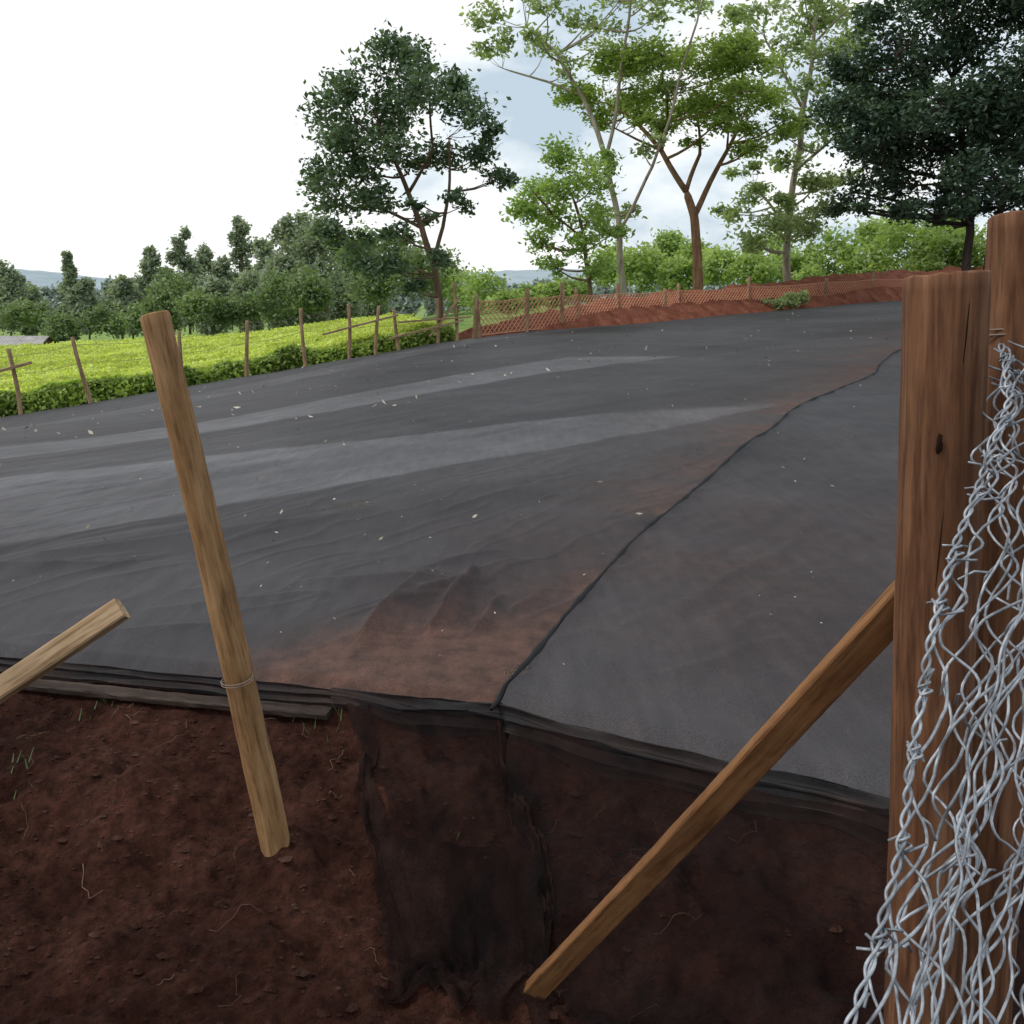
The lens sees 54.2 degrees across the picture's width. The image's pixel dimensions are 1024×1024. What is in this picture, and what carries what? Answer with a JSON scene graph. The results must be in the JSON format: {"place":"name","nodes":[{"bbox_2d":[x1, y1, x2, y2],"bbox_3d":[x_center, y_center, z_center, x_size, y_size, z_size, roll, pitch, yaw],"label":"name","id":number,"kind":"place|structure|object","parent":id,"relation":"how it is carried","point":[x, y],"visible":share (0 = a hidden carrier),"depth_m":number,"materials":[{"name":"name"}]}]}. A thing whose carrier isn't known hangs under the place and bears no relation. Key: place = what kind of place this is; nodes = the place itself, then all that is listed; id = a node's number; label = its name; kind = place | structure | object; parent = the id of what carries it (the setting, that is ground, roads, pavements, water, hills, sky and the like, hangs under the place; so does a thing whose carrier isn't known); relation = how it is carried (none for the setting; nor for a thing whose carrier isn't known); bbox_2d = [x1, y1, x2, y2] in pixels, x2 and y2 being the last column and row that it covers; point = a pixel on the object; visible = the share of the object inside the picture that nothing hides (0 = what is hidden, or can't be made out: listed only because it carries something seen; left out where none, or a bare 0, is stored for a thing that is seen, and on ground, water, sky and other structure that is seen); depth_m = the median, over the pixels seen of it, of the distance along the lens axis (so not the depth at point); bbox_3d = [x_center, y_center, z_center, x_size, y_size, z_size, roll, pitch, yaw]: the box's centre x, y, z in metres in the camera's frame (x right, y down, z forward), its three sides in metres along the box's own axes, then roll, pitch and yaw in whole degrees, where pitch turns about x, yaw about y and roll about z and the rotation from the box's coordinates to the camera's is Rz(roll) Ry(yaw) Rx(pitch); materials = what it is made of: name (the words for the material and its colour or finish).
{"place":"outdoors","nodes":[
{"label":"outdoors","id":0,"kind":"place"},
{"bbox_2d":[0,312,454,416],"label":"tea field","id":1,"kind":"structure","parent":0,"point":[100,369],"depth_m":28.93,"materials":[{"name":"green plant"}]},
{"bbox_2d":[16,704,756,1023],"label":"twigs","id":2,"kind":"object","parent":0,"point":[350,870],"visible":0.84,"depth_m":2.98,"materials":[{"name":"brown wood"}]},
{"bbox_2d":[13,268,837,303],"bbox_3d":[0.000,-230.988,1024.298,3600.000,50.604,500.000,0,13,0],"label":"hills","id":3,"kind":"structure","parent":0,"point":[38,278],"depth_m":1086.04,"materials":[{"name":"grey"}]},
{"bbox_2d":[0,301,1023,1023],"bbox_3d":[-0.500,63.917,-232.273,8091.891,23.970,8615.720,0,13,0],"label":"ground","id":4,"kind":"structure","parent":0,"point":[808,965],"depth_m":2.94,"materials":[{"name":"red soil"}]},
{"bbox_2d":[0,336,57,345],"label":"farm shed","id":5,"kind":"structure","parent":4,"relation":"on","point":[12,340],"depth_m":62.66,"materials":[{"name":"metal"}]},
{"bbox_2d":[0,598,129,703],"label":"braced timber","id":6,"kind":"object","parent":4,"relation":"on","point":[48,657],"visible":1,"depth_m":2.27,"materials":[{"name":"brown wood"}]},
{"bbox_2d":[0,260,333,340],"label":"distant trees","id":7,"kind":"object","parent":4,"relation":"on","point":[186,300],"visible":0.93,"depth_m":67.94,"materials":[{"name":"green plant"}]},
{"bbox_2d":[23,679,333,719],"bbox_3d":[-2.631,0.636,4.072,4.044,0.037,0.068,3,23,13],"label":"edging board","id":8,"kind":"object","parent":4,"relation":"on","point":[319,712],"visible":0.82,"depth_m":3.76,"materials":[{"name":"brown wood"}]},
{"bbox_2d":[0,657,346,707],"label":"net folded edge","id":9,"kind":"object","parent":8,"relation":"on","point":[267,691],"visible":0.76,"depth_m":3.80,"materials":[{"name":"black fabric"}]},
{"bbox_2d":[0,208,398,339],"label":"distant trees","id":10,"kind":"object","parent":4,"relation":"on","point":[291,237],"visible":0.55,"depth_m":85.38,"materials":[{"name":"green plant"}]},
{"bbox_2d":[140,310,289,856],"bbox_3d":[-0.795,0.472,2.890,0.109,2.098,0.118,-21,23,-35],"label":"leaning stake","id":11,"kind":"object","parent":4,"relation":"on","point":[229,634],"visible":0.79,"depth_m":2.78,"materials":[{"name":"brown wood"}]},
{"bbox_2d":[11,688,458,840],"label":"grass tufts","id":12,"kind":"object","parent":4,"relation":"on","point":[141,688],"visible":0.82,"depth_m":3.58,"materials":[{"name":"green plant"}]},
{"bbox_2d":[0,282,476,414],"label":"boundary fence","id":13,"kind":"object","parent":4,"relation":"on","point":[438,320],"visible":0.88,"depth_m":26.90,"materials":[{"name":"brown wood"}]},
{"bbox_2d":[347,703,387,863],"bbox_3d":[-0.426,0.947,3.178,0.097,0.340,1.074,-4,14,-15],"label":"net flap","id":14,"kind":"object","parent":4,"relation":"on","point":[372,812],"visible":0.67,"depth_m":3.33,"materials":[{"name":"black fabric"}]},
{"bbox_2d":[2,273,738,331],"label":"distant treeline","id":15,"kind":"object","parent":4,"relation":"on","point":[407,303],"visible":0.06,"depth_m":201.23,"materials":[{"name":"green plant"}]},
{"bbox_2d":[294,219,469,313],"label":"bushes","id":16,"kind":"object","parent":4,"relation":"on","point":[365,290],"visible":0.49,"depth_m":58.07,"materials":[{"name":"green plant"}]},
{"bbox_2d":[294,19,520,320],"bbox_3d":[-3.313,-8.752,30.381,6.834,10.939,5.978,6,14,25],"label":"broadleaf tree","id":17,"kind":"object","parent":4,"relation":"on","point":[341,134],"visible":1,"depth_m":29.07,"materials":[{"name":"green plant"}]},
{"bbox_2d":[0,300,901,702],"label":"shade net","id":18,"kind":"object","parent":4,"relation":"on","point":[566,472],"visible":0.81,"depth_m":7.30,"materials":[{"name":"fabric"}]},
{"bbox_2d":[335,500,531,676],"bbox_3d":[-0.542,0.262,5.141,0.239,0.035,3.280,-4,14,-18],"label":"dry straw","id":19,"kind":"object","parent":18,"relation":"on","point":[496,671],"visible":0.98,"depth_m":3.73,"materials":[{"name":"beige plant"}]},
{"bbox_2d":[12,337,872,664],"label":"fallen leaves","id":20,"kind":"object","parent":18,"relation":"on","point":[430,537],"visible":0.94,"depth_m":5.19,"materials":[{"name":"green plant"}]},
{"bbox_2d":[14,310,874,540],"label":"fallen leaves","id":21,"kind":"object","parent":18,"relation":"on","point":[281,511],"visible":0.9,"depth_m":7.32,"materials":[{"name":"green plant"}]},
{"bbox_2d":[2,304,894,437],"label":"fallen leaves","id":22,"kind":"object","parent":18,"relation":"on","point":[91,432],"visible":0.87,"depth_m":17.55,"materials":[{"name":"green plant"}]},
{"bbox_2d":[494,351,900,797],"bbox_3d":[35.878,-7.049,34.025,90.192,1.288,39.460,-5,14,-21],"label":"shade net","id":23,"kind":"object","parent":18,"relation":"on","point":[671,631],"visible":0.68,"depth_m":4.46,"materials":[{"name":"fabric"}]},
{"bbox_2d":[489,349,900,710],"bbox_3d":[13.759,-5.100,26.661,2.608,0.790,55.211,8,15,32],"label":"net hem rope","id":24,"kind":"object","parent":23,"relation":"on","point":[538,648],"visible":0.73,"depth_m":5.06,"materials":[{"name":"black fabric"}]},
{"bbox_2d":[372,835,560,1023],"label":"net flap","id":25,"kind":"object","parent":4,"relation":"on","point":[465,925],"visible":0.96,"depth_m":2.66,"materials":[{"name":"black fabric"}]},
{"bbox_2d":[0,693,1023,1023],"bbox_3d":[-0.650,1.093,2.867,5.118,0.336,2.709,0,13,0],"label":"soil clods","id":26,"kind":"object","parent":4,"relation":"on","point":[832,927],"visible":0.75,"depth_m":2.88,"materials":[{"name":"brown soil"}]},
{"bbox_2d":[440,263,599,316],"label":"bushes","id":27,"kind":"object","parent":4,"relation":"on","point":[539,290],"visible":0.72,"depth_m":50.83,"materials":[{"name":"green plant"}]},
{"bbox_2d":[495,719,554,1007],"bbox_3d":[0.045,0.985,2.996,0.122,0.319,1.119,-1,13,-6],"label":"net flap","id":28,"kind":"object","parent":4,"relation":"on","point":[517,806],"visible":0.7,"depth_m":3.07,"materials":[{"name":"black fabric"}]},
{"bbox_2d":[498,131,634,302],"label":"young tree","id":29,"kind":"object","parent":4,"relation":"on","point":[525,207],"visible":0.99,"depth_m":41.43,"materials":[{"name":"green plant"}]},
{"bbox_2d":[458,0,721,295],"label":"tall pale tree","id":30,"kind":"object","parent":4,"relation":"on","point":[672,86],"visible":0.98,"depth_m":42.29,"materials":[{"name":"green plant"}]},
{"bbox_2d":[331,687,1023,880],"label":"net folded edge","id":31,"kind":"object","parent":4,"relation":"on","point":[857,813],"visible":0.78,"depth_m":3.22,"materials":[{"name":"black fabric"}]},
{"bbox_2d":[547,21,817,289],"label":"acacia tree","id":32,"kind":"object","parent":4,"relation":"on","point":[738,54],"visible":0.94,"depth_m":43.62,"materials":[{"name":"green plant"}]},
{"bbox_2d":[476,272,901,337],"bbox_3d":[11.811,-9.159,42.754,36.983,2.462,2.242,-12,18,-41],"label":"orange fence","id":33,"kind":"object","parent":4,"relation":"on","point":[526,312],"visible":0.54,"depth_m":34.36,"materials":[{"name":"brown"}]},
{"bbox_2d":[454,266,982,339],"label":"soil berm","id":34,"kind":"structure","parent":4,"relation":"on","point":[637,314],"depth_m":40.91,"materials":[{"name":"brown soil"}]},
{"bbox_2d":[760,289,810,310],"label":"weeds","id":35,"kind":"object","parent":34,"relation":"on","point":[791,299],"visible":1,"depth_m":43.14,"materials":[{"name":"green plant"}]},
{"bbox_2d":[583,197,986,297],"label":"bushes","id":36,"kind":"object","parent":4,"relation":"on","point":[929,253],"visible":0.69,"depth_m":59.01,"materials":[{"name":"green plant"}]},
{"bbox_2d":[708,0,882,281],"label":"tall shade tree","id":37,"kind":"object","parent":4,"relation":"on","point":[788,223],"visible":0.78,"depth_m":48.95,"materials":[{"name":"green plant"}]},
{"bbox_2d":[798,0,1023,270],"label":"dense dark tree","id":38,"kind":"object","parent":4,"relation":"on","point":[986,112],"visible":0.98,"depth_m":37.41,"materials":[{"name":"green plant"}]},
{"bbox_2d":[883,270,991,1023],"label":"corner fence post","id":39,"kind":"object","parent":4,"relation":"on","point":[944,356],"visible":0.66,"depth_m":1.49,"materials":[{"name":"brown wood"}]},
{"bbox_2d":[524,580,894,999],"bbox_3d":[0.317,0.715,2.086,0.063,1.719,0.037,26,37,-3],"label":"brace plank","id":40,"kind":"object","parent":39,"relation":"attached to","point":[864,642],"visible":0.88,"depth_m":1.89,"materials":[{"name":"brown wood"}]},
{"bbox_2d":[843,340,1023,1023],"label":"chain link bundle","id":41,"kind":"object","parent":39,"relation":"attached to","point":[903,836],"visible":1,"depth_m":1.04,"materials":[{"name":"metal"}]},
{"bbox_2d":[963,210,1023,1023],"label":"fence post","id":42,"kind":"object","parent":4,"relation":"on","point":[1004,260],"visible":0.4,"depth_m":1.63,"materials":[{"name":"brown wood"}]},
{"bbox_2d":[220,328,1005,688],"bbox_3d":[0.200,0.131,2.100,2.497,1.065,0.182,8,15,32],"label":"tie wire","id":43,"kind":"object","parent":42,"relation":"attached to","point":[252,672],"visible":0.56,"depth_m":2.84,"materials":[{"name":"grey metal"}]},
{"bbox_2d":[0,0,1023,278],"label":"sky","id":44,"kind":"structure","parent":0,"point":[125,124],"materials":[{"name":"white"}]}
]}

